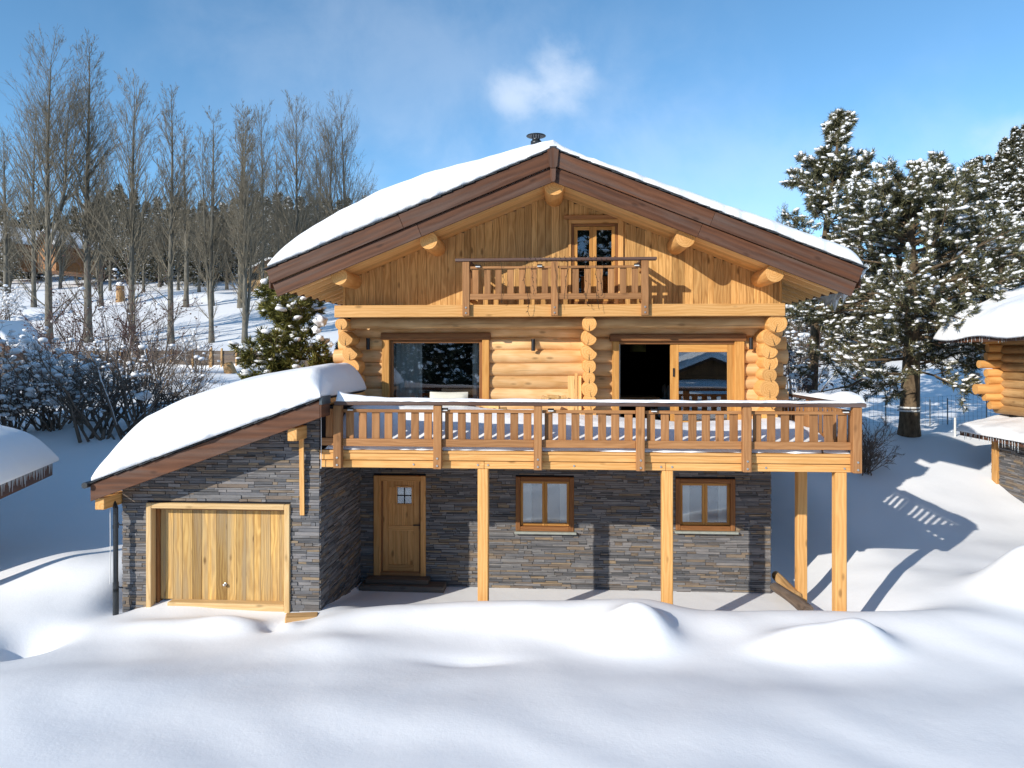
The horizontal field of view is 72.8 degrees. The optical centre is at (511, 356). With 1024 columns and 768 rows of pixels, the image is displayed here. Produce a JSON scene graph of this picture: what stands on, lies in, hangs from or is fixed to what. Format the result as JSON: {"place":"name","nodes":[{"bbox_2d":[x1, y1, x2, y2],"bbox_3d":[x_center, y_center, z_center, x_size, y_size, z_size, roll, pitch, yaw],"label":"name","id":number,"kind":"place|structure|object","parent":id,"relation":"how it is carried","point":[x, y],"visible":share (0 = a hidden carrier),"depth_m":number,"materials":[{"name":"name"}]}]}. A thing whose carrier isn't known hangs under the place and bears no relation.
{"place":"outdoors","nodes":[
{"label":"outdoors","id":0,"kind":"place"},
{"bbox_2d":[0,271,1023,767],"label":"snow ground","id":1,"kind":"structure","parent":0,"point":[912,657],"depth_m":10.56,"materials":[{"name":"snow"}]},
{"bbox_2d":[0,283,27,320],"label":"bush","id":2,"kind":"object","parent":1,"relation":"on","point":[7,300],"visible":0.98,"depth_m":57.94,"materials":[{"name":"white plant"}]},
{"bbox_2d":[0,203,29,292],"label":"poplar tree","id":3,"kind":"object","parent":1,"relation":"on","point":[10,266],"visible":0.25,"depth_m":76.79,"materials":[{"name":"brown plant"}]},
{"bbox_2d":[0,132,36,306],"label":"poplar tree","id":4,"kind":"object","parent":1,"relation":"on","point":[5,277],"visible":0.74,"depth_m":64.98,"materials":[{"name":"grey plant"}]},
{"bbox_2d":[0,226,41,273],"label":"log cabin","id":5,"kind":"object","parent":1,"relation":"on","point":[25,241],"visible":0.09,"depth_m":89.46,"materials":[{"name":"brown wood"}]},
{"bbox_2d":[0,320,56,375],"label":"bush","id":6,"kind":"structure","parent":1,"relation":"on","point":[17,326],"depth_m":36.69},
{"bbox_2d":[0,425,58,498],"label":"neighbouring chalet","id":7,"kind":"object","parent":1,"relation":"on","point":[27,459],"visible":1,"depth_m":14.70,"materials":[{"name":"white"}]},
{"bbox_2d":[0,91,67,306],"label":"poplar tree","id":8,"kind":"object","parent":1,"relation":"on","point":[33,272],"visible":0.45,"depth_m":64.71,"materials":[{"name":"grey plant"}]},
{"bbox_2d":[0,320,77,432],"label":"bush","id":9,"kind":"object","parent":1,"relation":"on","point":[5,406],"visible":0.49,"depth_m":22.31,"materials":[{"name":"brown plant"}]},
{"bbox_2d":[1,335,76,387],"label":"bush","id":10,"kind":"object","parent":1,"relation":"on","point":[22,344],"visible":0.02,"depth_m":27.01,"materials":[{"name":"brown plant"}]},
{"bbox_2d":[43,203,80,288],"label":"poplar tree","id":11,"kind":"object","parent":1,"relation":"on","point":[63,265],"visible":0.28,"depth_m":80.33,"materials":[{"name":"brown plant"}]},
{"bbox_2d":[0,24,132,342],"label":"poplar tree","id":12,"kind":"object","parent":1,"relation":"on","point":[48,249],"visible":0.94,"depth_m":48.83,"materials":[{"name":"brown plant"}]},
{"bbox_2d":[36,229,98,276],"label":"log cabin","id":13,"kind":"object","parent":1,"relation":"on","point":[76,269],"visible":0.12,"depth_m":83.15,"materials":[{"name":"brown wood"}]},
{"bbox_2d":[1,286,152,371],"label":"bush","id":14,"kind":"object","parent":1,"relation":"on","point":[45,328],"visible":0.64,"depth_m":29.61,"materials":[{"name":"brown plant"}]},
{"bbox_2d":[0,328,156,431],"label":"bush","id":15,"kind":"object","parent":1,"relation":"on","point":[45,422],"visible":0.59,"depth_m":22.49,"materials":[{"name":"brown plant"}]},
{"bbox_2d":[40,27,128,342],"bbox_3d":[-30.122,-12.132,49.298,4.970,22.565,6.440,0,0,0],"label":"poplar tree","id":16,"kind":"object","parent":1,"relation":"on","point":[87,223],"visible":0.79,"depth_m":49.25,"materials":[{"name":"brown plant"}]},
{"bbox_2d":[30,338,150,423],"bbox_3d":[-14.496,0.835,24.156,4.025,3.080,4.215,0,0,-41],"label":"bush","id":17,"kind":"object","parent":1,"relation":"on","point":[84,366],"visible":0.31,"depth_m":23.73,"materials":[{"name":"brown plant"}]},
{"bbox_2d":[7,319,174,442],"bbox_3d":[-13.612,0.743,22.373,4.875,3.978,4.643,0,0,-19],"label":"bush","id":18,"kind":"object","parent":1,"relation":"on","point":[74,414],"visible":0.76,"depth_m":22.07,"materials":[{"name":"brown plant"}]},
{"bbox_2d":[69,140,119,306],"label":"poplar tree","id":19,"kind":"object","parent":1,"relation":"on","point":[99,265],"visible":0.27,"depth_m":64.37,"materials":[{"name":"grey plant"}]},
{"bbox_2d":[92,234,121,281],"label":"pine tree","id":20,"kind":"object","parent":1,"relation":"on","point":[107,257],"visible":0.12,"depth_m":89.44,"materials":[{"name":"green plant"}]},
{"bbox_2d":[92,207,128,290],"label":"poplar tree","id":21,"kind":"object","parent":1,"relation":"on","point":[109,267],"visible":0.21,"depth_m":77.97,"materials":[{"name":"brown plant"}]},
{"bbox_2d":[105,218,126,278],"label":"pine tree","id":22,"kind":"object","parent":1,"relation":"on","point":[113,273],"visible":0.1,"depth_m":92.17,"materials":[{"name":"green plant"}]},
{"bbox_2d":[102,184,137,274],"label":"pine tree","id":23,"kind":"object","parent":1,"relation":"on","point":[120,209],"visible":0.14,"depth_m":99.84,"materials":[{"name":"green plant"}]},
{"bbox_2d":[116,282,124,301],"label":"tree stump","id":24,"kind":"object","parent":1,"relation":"on","point":[118,294],"visible":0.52,"depth_m":67.20,"materials":[{"name":"brown wood"}]},
{"bbox_2d":[33,240,211,388],"bbox_3d":[-16.473,-1.601,30.179,6.579,6.125,7.280,0,0,-27],"label":"bush","id":25,"kind":"object","parent":1,"relation":"on","point":[102,309],"visible":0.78,"depth_m":29.22,"materials":[{"name":"brown plant"}]},
{"bbox_2d":[72,68,181,341],"bbox_3d":[-26.578,-10.484,48.584,5.949,19.347,6.580,0,0,35],"label":"poplar tree","id":26,"kind":"object","parent":1,"relation":"on","point":[133,237],"visible":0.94,"depth_m":48.44,"materials":[{"name":"brown plant"}]},
{"bbox_2d":[115,237,141,283],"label":"pine tree","id":27,"kind":"object","parent":1,"relation":"on","point":[123,266],"visible":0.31,"depth_m":83.75,"materials":[{"name":"green plant"}]},
{"bbox_2d":[107,201,167,291],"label":"tree","id":28,"kind":"object","parent":1,"relation":"on","point":[144,265],"visible":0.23,"depth_m":75.36,"materials":[{"name":"grey plant"}]},
{"bbox_2d":[53,317,223,439],"bbox_3d":[-12.182,0.623,22.523,5.001,4.091,5.212,0,0,4],"label":"bush","id":29,"kind":"object","parent":1,"relation":"on","point":[143,395],"visible":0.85,"depth_m":22.12,"materials":[{"name":"brown plant"}]},
{"bbox_2d":[83,271,219,385],"bbox_3d":[-15.966,-1.139,30.451,5.092,5.037,4.797,0,0,35],"label":"bush","id":30,"kind":"object","parent":1,"relation":"on","point":[142,342],"visible":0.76,"depth_m":30.22,"materials":[{"name":"brown plant"}]},
{"bbox_2d":[120,326,198,373],"bbox_3d":[-19.016,-0.332,37.060,4.018,2.800,3.157,0,0,4],"label":"bush","id":31,"kind":"object","parent":1,"relation":"on","point":[192,344],"visible":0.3,"depth_m":37.12,"materials":[{"name":"brown plant"}]},
{"bbox_2d":[59,348,261,367],"bbox_3d":[-22.711,0.261,41.447,18.933,1.580,0.190,0,0,4],"label":"timber fence","id":32,"kind":"object","parent":1,"relation":"on","point":[225,355],"visible":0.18,"depth_m":41.15,"materials":[{"name":"brown wood"}]},
{"bbox_2d":[145,241,176,285],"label":"pine tree","id":33,"kind":"object","parent":1,"relation":"on","point":[152,266],"visible":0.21,"depth_m":81.17,"materials":[{"name":"green plant"}]},
{"bbox_2d":[147,191,180,287],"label":"poplar tree","id":34,"kind":"object","parent":1,"relation":"on","point":[157,261],"visible":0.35,"depth_m":79.42,"materials":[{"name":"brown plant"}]},
{"bbox_2d":[137,82,202,343],"bbox_3d":[-23.934,-9.990,48.372,4.200,18.552,4.776,0,0,-14],"label":"poplar tree","id":35,"kind":"object","parent":1,"relation":"on","point":[174,232],"visible":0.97,"depth_m":48.44,"materials":[{"name":"grey plant"}]},
{"bbox_2d":[128,347,225,411],"bbox_3d":[-11.305,1.070,23.448,4.726,2.863,2.845,0,0,42],"label":"bush","id":36,"kind":"object","parent":1,"relation":"on","point":[203,376],"visible":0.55,"depth_m":22.97,"materials":[{"name":"brown plant"}]},
{"bbox_2d":[160,207,193,290],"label":"poplar tree","id":37,"kind":"object","parent":1,"relation":"on","point":[178,276],"visible":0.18,"depth_m":77.38,"materials":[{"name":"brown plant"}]},
{"bbox_2d":[164,125,206,306],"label":"poplar tree","id":38,"kind":"object","parent":1,"relation":"on","point":[186,228],"visible":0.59,"depth_m":63.87,"materials":[{"name":"grey plant"}]},
{"bbox_2d":[159,198,221,291],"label":"tree","id":39,"kind":"object","parent":1,"relation":"on","point":[198,276],"visible":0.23,"depth_m":75.16,"materials":[{"name":"grey plant"}]},
{"bbox_2d":[181,241,208,286],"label":"pine tree","id":40,"kind":"object","parent":1,"relation":"on","point":[194,270],"visible":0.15,"depth_m":80.91,"materials":[{"name":"green plant"}]},
{"bbox_2d":[169,319,222,373],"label":"bush","id":41,"kind":"object","parent":1,"relation":"on","point":[197,347],"visible":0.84,"depth_m":36.89,"materials":[{"name":"brown plant"}]},
{"bbox_2d":[180,105,232,342],"bbox_3d":[-21.163,-9.223,48.157,3.177,16.812,3.584,0,0,-8],"label":"poplar tree","id":42,"kind":"object","parent":1,"relation":"on","point":[210,280],"visible":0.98,"depth_m":48.29,"materials":[{"name":"grey plant"}]},
{"bbox_2d":[188,129,231,305],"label":"poplar tree","id":43,"kind":"object","parent":1,"relation":"on","point":[217,203],"visible":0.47,"depth_m":64.82,"materials":[{"name":"grey plant"}]},
{"bbox_2d":[81,390,364,615],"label":"garage","id":44,"kind":"structure","parent":1,"relation":"on","point":[262,514],"depth_m":12.77,"materials":[{"name":"stone"}]},
{"bbox_2d":[146,502,290,612],"bbox_3d":[-5.361,3.769,12.916,2.697,2.162,0.510,0,0,4],"label":"garage door","id":45,"kind":"structure","parent":44,"relation":"in","point":[234,556],"depth_m":12.87,"materials":[{"name":"brown wood"}]},
{"bbox_2d":[91,363,365,480],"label":"roof snow","id":46,"kind":"structure","parent":44,"relation":"on","point":[194,419],"depth_m":12.21,"materials":[{"name":"snow"}]},
{"bbox_2d":[208,199,238,289],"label":"poplar tree","id":47,"kind":"object","parent":1,"relation":"on","point":[225,273],"visible":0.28,"depth_m":76.82,"materials":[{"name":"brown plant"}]},
{"bbox_2d":[214,240,237,281],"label":"pine tree","id":48,"kind":"object","parent":1,"relation":"on","point":[233,272],"visible":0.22,"depth_m":85.31,"materials":[{"name":"green plant"}]},
{"bbox_2d":[223,362,236,373],"bbox_3d":[-15.327,0.751,37.707,0.680,0.920,0.663,-14,5,3],"label":"tree stump","id":49,"kind":"object","parent":1,"relation":"on","point":[229,368],"visible":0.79,"depth_m":37.46,"materials":[{"name":"brown wood"}]},
{"bbox_2d":[209,104,269,307],"bbox_3d":[-24.529,-13.894,63.697,6.481,19.132,5.699,0,0,-32],"label":"poplar tree","id":50,"kind":"object","parent":1,"relation":"on","point":[227,189],"visible":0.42,"depth_m":63.45,"materials":[{"name":"grey plant"}]},
{"bbox_2d":[219,105,281,342],"bbox_3d":[-18.710,-9.211,48.741,4.815,16.844,4.794,0,0,3],"label":"poplar tree","id":51,"kind":"object","parent":1,"relation":"on","point":[245,236],"visible":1,"depth_m":48.21,"materials":[{"name":"grey plant"}]},
{"bbox_2d":[247,257,271,291],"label":"log cabin","id":52,"kind":"object","parent":1,"relation":"on","point":[253,280],"visible":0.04,"depth_m":74.00,"materials":[{"name":"brown wood"}]},
{"bbox_2d":[234,100,293,304],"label":"poplar tree","id":53,"kind":"object","parent":1,"relation":"on","point":[261,163],"visible":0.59,"depth_m":63.38,"materials":[{"name":"grey plant"}]},
{"bbox_2d":[261,146,292,260],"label":"poplar tree","id":54,"kind":"object","parent":1,"relation":"on","point":[276,227],"visible":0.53,"depth_m":56.22,"materials":[{"name":"grey plant"}]},
{"bbox_2d":[228,272,337,379],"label":"spruce tree","id":55,"kind":"object","parent":1,"relation":"on","point":[285,344],"visible":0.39,"depth_m":18.50,"materials":[{"name":"plant"}]},
{"bbox_2d":[265,192,310,261],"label":"poplar tree","id":56,"kind":"object","parent":1,"relation":"on","point":[288,236],"visible":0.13,"depth_m":72.57,"materials":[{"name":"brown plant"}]},
{"bbox_2d":[262,89,334,250],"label":"poplar tree","id":57,"kind":"object","parent":1,"relation":"on","point":[298,218],"visible":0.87,"depth_m":51.84,"materials":[{"name":"grey plant"}]},
{"bbox_2d":[285,612,317,622],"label":"timber block","id":58,"kind":"structure","parent":1,"relation":"on","point":[293,617],"depth_m":12.28,"materials":[{"name":"brown wood"}]},
{"bbox_2d":[292,141,329,234],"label":"poplar tree","id":59,"kind":"object","parent":1,"relation":"on","point":[319,216],"visible":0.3,"depth_m":67.83,"materials":[{"name":"grey plant"}]},
{"bbox_2d":[274,89,377,221],"bbox_3d":[-14.801,-12.224,55.879,8.414,19.336,6.838,0,0,-19],"label":"poplar tree","id":60,"kind":"object","parent":1,"relation":"on","point":[332,165],"visible":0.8,"depth_m":55.33,"materials":[{"name":"grey plant"}]},
{"bbox_2d":[359,575,445,592],"bbox_3d":[-2.346,4.965,14.951,1.829,0.370,0.390,0,0,4],"label":"door step","id":61,"kind":"object","parent":1,"relation":"on","point":[390,583],"depth_m":14.85,"materials":[{"name":"stone"}]},
{"bbox_2d":[262,133,867,610],"bbox_3d":[1.167,-0.092,18.158,11.901,11.485,12.010,0,0,4],"label":"chalet","id":62,"kind":"object","parent":1,"relation":"on","point":[698,297],"visible":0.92,"depth_m":14.74,"materials":[{"name":"wood"}]},
{"bbox_2d":[374,475,425,575],"bbox_3d":[-2.448,3.715,15.228,1.148,2.227,0.190,0,0,4],"label":"entrance door","id":63,"kind":"structure","parent":62,"relation":"in","point":[399,528],"depth_m":15.22,"materials":[{"name":"brown wood"}]},
{"bbox_2d":[394,343,421,397],"bbox_3d":[-2.337,0.610,15.452,0.670,2.220,0.127,0,0,4],"label":"curtain","id":64,"kind":"object","parent":62,"relation":"hanging from","point":[407,369],"visible":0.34,"depth_m":15.45,"materials":[{"name":"fabric"}]},
{"bbox_2d":[381,333,490,406],"bbox_3d":[-1.766,0.317,15.185,2.635,1.663,0.310,0,0,4],"label":"picture window","id":65,"kind":"structure","parent":62,"relation":"in","point":[388,339],"depth_m":15.10,"materials":[{"name":"brown wood"}]},
{"bbox_2d":[472,343,478,398],"bbox_3d":[-0.749,0.610,15.351,0.250,2.220,0.125,0,0,4],"label":"curtain","id":66,"kind":"object","parent":62,"relation":"hanging from","point":[475,370],"visible":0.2,"depth_m":15.36,"materials":[{"name":"fabric"}]},
{"bbox_2d":[514,476,576,534],"bbox_3d":[0.726,3.207,15.043,1.327,1.219,0.337,0,0,4],"label":"window","id":67,"kind":"structure","parent":62,"relation":"in","point":[524,525],"depth_m":14.98,"materials":[{"name":"brown wood"}]},
{"bbox_2d":[500,256,615,315],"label":"icicles","id":68,"kind":"object","parent":62,"relation":"hanging from","point":[565,279],"visible":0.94,"depth_m":14.04,"materials":[{"name":"brown"}]},
{"bbox_2d":[267,140,862,266],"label":"roof snow","id":69,"kind":"structure","parent":62,"relation":"on","point":[379,205],"depth_m":13.90,"materials":[{"name":"snow"}]},
{"bbox_2d":[325,405,821,453],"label":"deck snow","id":70,"kind":"structure","parent":62,"relation":"on","point":[581,427],"depth_m":13.04,"materials":[{"name":"snow"}]},
{"bbox_2d":[430,392,467,398],"bbox_3d":[-1.331,1.204,14.136,0.900,0.938,0.850,0,0,4],"label":"outdoor sofa","id":71,"kind":"object","parent":70,"relation":"on","point":[448,395],"visible":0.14,"depth_m":14.36,"materials":[{"name":"beige fabric"}]},
{"bbox_2d":[568,376,573,409],"bbox_3d":[1.242,1.045,14.591,0.146,1.265,0.538,0,0,4],"label":"leaning board","id":72,"kind":"object","parent":70,"relation":"on","point":[570,387],"visible":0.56,"depth_m":14.72,"materials":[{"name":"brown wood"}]},
{"bbox_2d":[336,391,849,402],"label":"handrail snow","id":73,"kind":"structure","parent":62,"relation":"on","point":[341,396],"depth_m":12.23,"materials":[{"name":"snow"}]},
{"bbox_2d":[564,215,622,303],"bbox_3d":[1.769,-2.080,14.964,1.301,1.906,0.150,0,0,4],"label":"balcony door","id":74,"kind":"structure","parent":62,"relation":"in","point":[592,223],"depth_m":14.95,"materials":[{"name":"brown wood"}]},
{"bbox_2d":[630,344,645,351],"bbox_3d":[3.108,-0.483,17.139,0.400,0.734,0.400,0,0,4],"label":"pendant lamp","id":75,"kind":"object","parent":62,"relation":"hanging from","point":[637,347],"visible":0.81,"depth_m":16.97,"materials":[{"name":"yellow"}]},
{"bbox_2d":[620,395,659,419],"bbox_3d":[3.057,1.365,17.142,1.040,0.770,0.900,0,0,4],"label":"dining table","id":76,"kind":"object","parent":62,"relation":"on","point":[652,397],"visible":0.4,"depth_m":16.72,"materials":[{"name":"brown wood"}]},
{"bbox_2d":[609,334,746,421],"bbox_3d":[3.530,0.628,14.871,2.867,2.204,0.275,0,0,4],"label":"sliding door","id":77,"kind":"structure","parent":62,"relation":"in","point":[733,344],"depth_m":14.78,"materials":[{"name":"brown wood"}]},
{"bbox_2d":[674,478,738,534],"bbox_3d":[4.128,3.176,14.829,1.321,1.152,0.337,0,0,4],"label":"window","id":78,"kind":"structure","parent":62,"relation":"in","point":[725,524],"depth_m":14.77,"materials":[{"name":"brown wood"}]},
{"bbox_2d":[804,426,849,453],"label":"deck snow","id":79,"kind":"structure","parent":62,"relation":"on","point":[820,438],"depth_m":12.13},
{"bbox_2d":[793,391,865,402],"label":"handrail snow","id":80,"kind":"structure","parent":62,"relation":"on","point":[850,397],"depth_m":12.39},
{"bbox_2d":[817,264,868,311],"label":"icicles","id":81,"kind":"object","parent":62,"relation":"hanging from","point":[831,299],"visible":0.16,"depth_m":14.77,"materials":[{"name":"white"}]},
{"bbox_2d":[772,571,800,597],"bbox_3d":[5.685,4.765,14.472,0.218,0.258,1.110,0,0,-1],"label":"retaining log","id":82,"kind":"object","parent":1,"relation":"on","point":[779,578],"visible":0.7,"depth_m":14.44,"materials":[{"name":"brown wood"}]},
{"bbox_2d":[770,582,813,609],"bbox_3d":[5.509,4.765,13.731,0.237,0.297,1.618,0,0,0],"label":"retaining log","id":83,"kind":"object","parent":1,"relation":"on","point":[794,600],"visible":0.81,"depth_m":13.55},
{"bbox_2d":[782,305,809,363],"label":"pine tree","id":84,"kind":"object","parent":1,"relation":"on","point":[798,329],"visible":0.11,"depth_m":41.73,"materials":[{"name":"green plant"}]},
{"bbox_2d":[783,313,833,390],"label":"pine tree","id":85,"kind":"object","parent":1,"relation":"on","point":[800,334],"visible":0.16,"depth_m":32.82,"materials":[{"name":"plant"}]},
{"bbox_2d":[783,316,867,410],"bbox_3d":[10.125,0.581,25.172,3.995,4.371,3.559,0,0,-12],"label":"bush","id":86,"kind":"object","parent":1,"relation":"on","point":[807,380],"visible":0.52,"depth_m":24.75,"materials":[{"name":"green plant"}]},
{"bbox_2d":[819,309,851,360],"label":"pine tree","id":87,"kind":"object","parent":1,"relation":"on","point":[834,343],"visible":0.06,"depth_m":42.57,"materials":[{"name":"green plant"}]},
{"bbox_2d":[778,106,898,392],"bbox_3d":[12.204,-3.346,26.403,4.859,12.214,5.027,0,0,4],"label":"pine tree","id":88,"kind":"object","parent":1,"relation":"on","point":[817,176],"visible":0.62,"depth_m":25.86,"materials":[{"name":"green plant"}]},
{"bbox_2d":[784,307,902,391],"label":"pine tree","id":89,"kind":"object","parent":1,"relation":"on","point":[823,348],"visible":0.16,"depth_m":34.26,"materials":[{"name":"plant"}]},
{"bbox_2d":[844,302,877,366],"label":"pine tree","id":90,"kind":"object","parent":1,"relation":"on","point":[860,328],"visible":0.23,"depth_m":41.60,"materials":[{"name":"green plant"}]},
{"bbox_2d":[847,415,904,475],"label":"bush","id":91,"kind":"object","parent":1,"relation":"on","point":[867,462],"visible":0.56,"depth_m":20.34,"materials":[{"name":"brown plant"}]},
{"bbox_2d":[784,151,1023,437],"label":"pine tree","id":92,"kind":"object","parent":1,"relation":"on","point":[932,185],"visible":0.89,"depth_m":22.24,"materials":[{"name":"green plant"}]},
{"bbox_2d":[862,394,990,425],"bbox_3d":[15.812,2.205,26.539,5.134,1.516,0.053,0,0,4],"label":"wire fence","id":93,"kind":"object","parent":1,"relation":"on","point":[930,401],"visible":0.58,"depth_m":26.52,"materials":[{"name":"grey"}]},
{"bbox_2d":[939,174,1003,302],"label":"pine tree","id":94,"kind":"object","parent":1,"relation":"on","point":[974,197],"visible":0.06,"depth_m":57.61,"materials":[{"name":"green plant"}]},
{"bbox_2d":[955,155,995,193],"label":"pine tree","id":95,"kind":"object","parent":1,"relation":"on","point":[979,159],"visible":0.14,"depth_m":92.01,"materials":[{"name":"green plant"}]},
{"bbox_2d":[933,285,1023,502],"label":"neighbouring log house","id":96,"kind":"structure","parent":1,"relation":"on","point":[996,328],"depth_m":19.44,"materials":[{"name":"brown wood"}]},
{"bbox_2d":[963,168,994,291],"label":"pine tree","id":97,"kind":"object","parent":1,"relation":"on","point":[991,217],"visible":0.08,"depth_m":57.69,"materials":[{"name":"green plant"}]},
{"bbox_2d":[973,206,1022,301],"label":"pine tree","id":98,"kind":"object","parent":1,"relation":"on","point":[998,210],"visible":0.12,"depth_m":52.67,"materials":[{"name":"green plant"}]},
{"bbox_2d":[990,141,1007,174],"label":"pine tree","id":99,"kind":"object","parent":1,"relation":"on","point":[1001,146],"visible":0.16,"depth_m":110.08,"materials":[{"name":"green plant"}]},
{"bbox_2d":[986,183,1023,218],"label":"pine tree","id":100,"kind":"object","parent":1,"relation":"on","point":[994,192],"visible":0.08,"depth_m":61.98,"materials":[{"name":"green plant"}]},
{"bbox_2d":[994,181,1022,214],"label":"pine tree","id":101,"kind":"object","parent":1,"relation":"on","point":[1006,191],"visible":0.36,"depth_m":60.11,"materials":[{"name":"white plant"}]},
{"bbox_2d":[999,146,1018,193],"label":"pine tree","id":102,"kind":"object","parent":1,"relation":"on","point":[1008,167],"visible":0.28,"depth_m":66.62,"materials":[{"name":"green plant"}]},
{"bbox_2d":[996,148,1023,184],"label":"pine tree","id":103,"kind":"object","parent":1,"relation":"on","point":[1020,156],"visible":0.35,"depth_m":89.61,"materials":[{"name":"green plant"}]},
{"bbox_2d":[1005,125,1021,147],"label":"pine tree","id":104,"kind":"object","parent":1,"relation":"on","point":[1015,131],"visible":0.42,"depth_m":109.84,"materials":[{"name":"green plant"}]},
{"bbox_2d":[1011,167,1023,239],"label":"pine tree","id":105,"kind":"object","parent":1,"relation":"on","point":[1020,175],"visible":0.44,"depth_m":62.73,"materials":[{"name":"green plant"}]},
{"bbox_2d":[0,0,1023,268],"label":"sky","id":106,"kind":"structure","parent":0,"point":[715,100],"materials":[{"name":"blue"}]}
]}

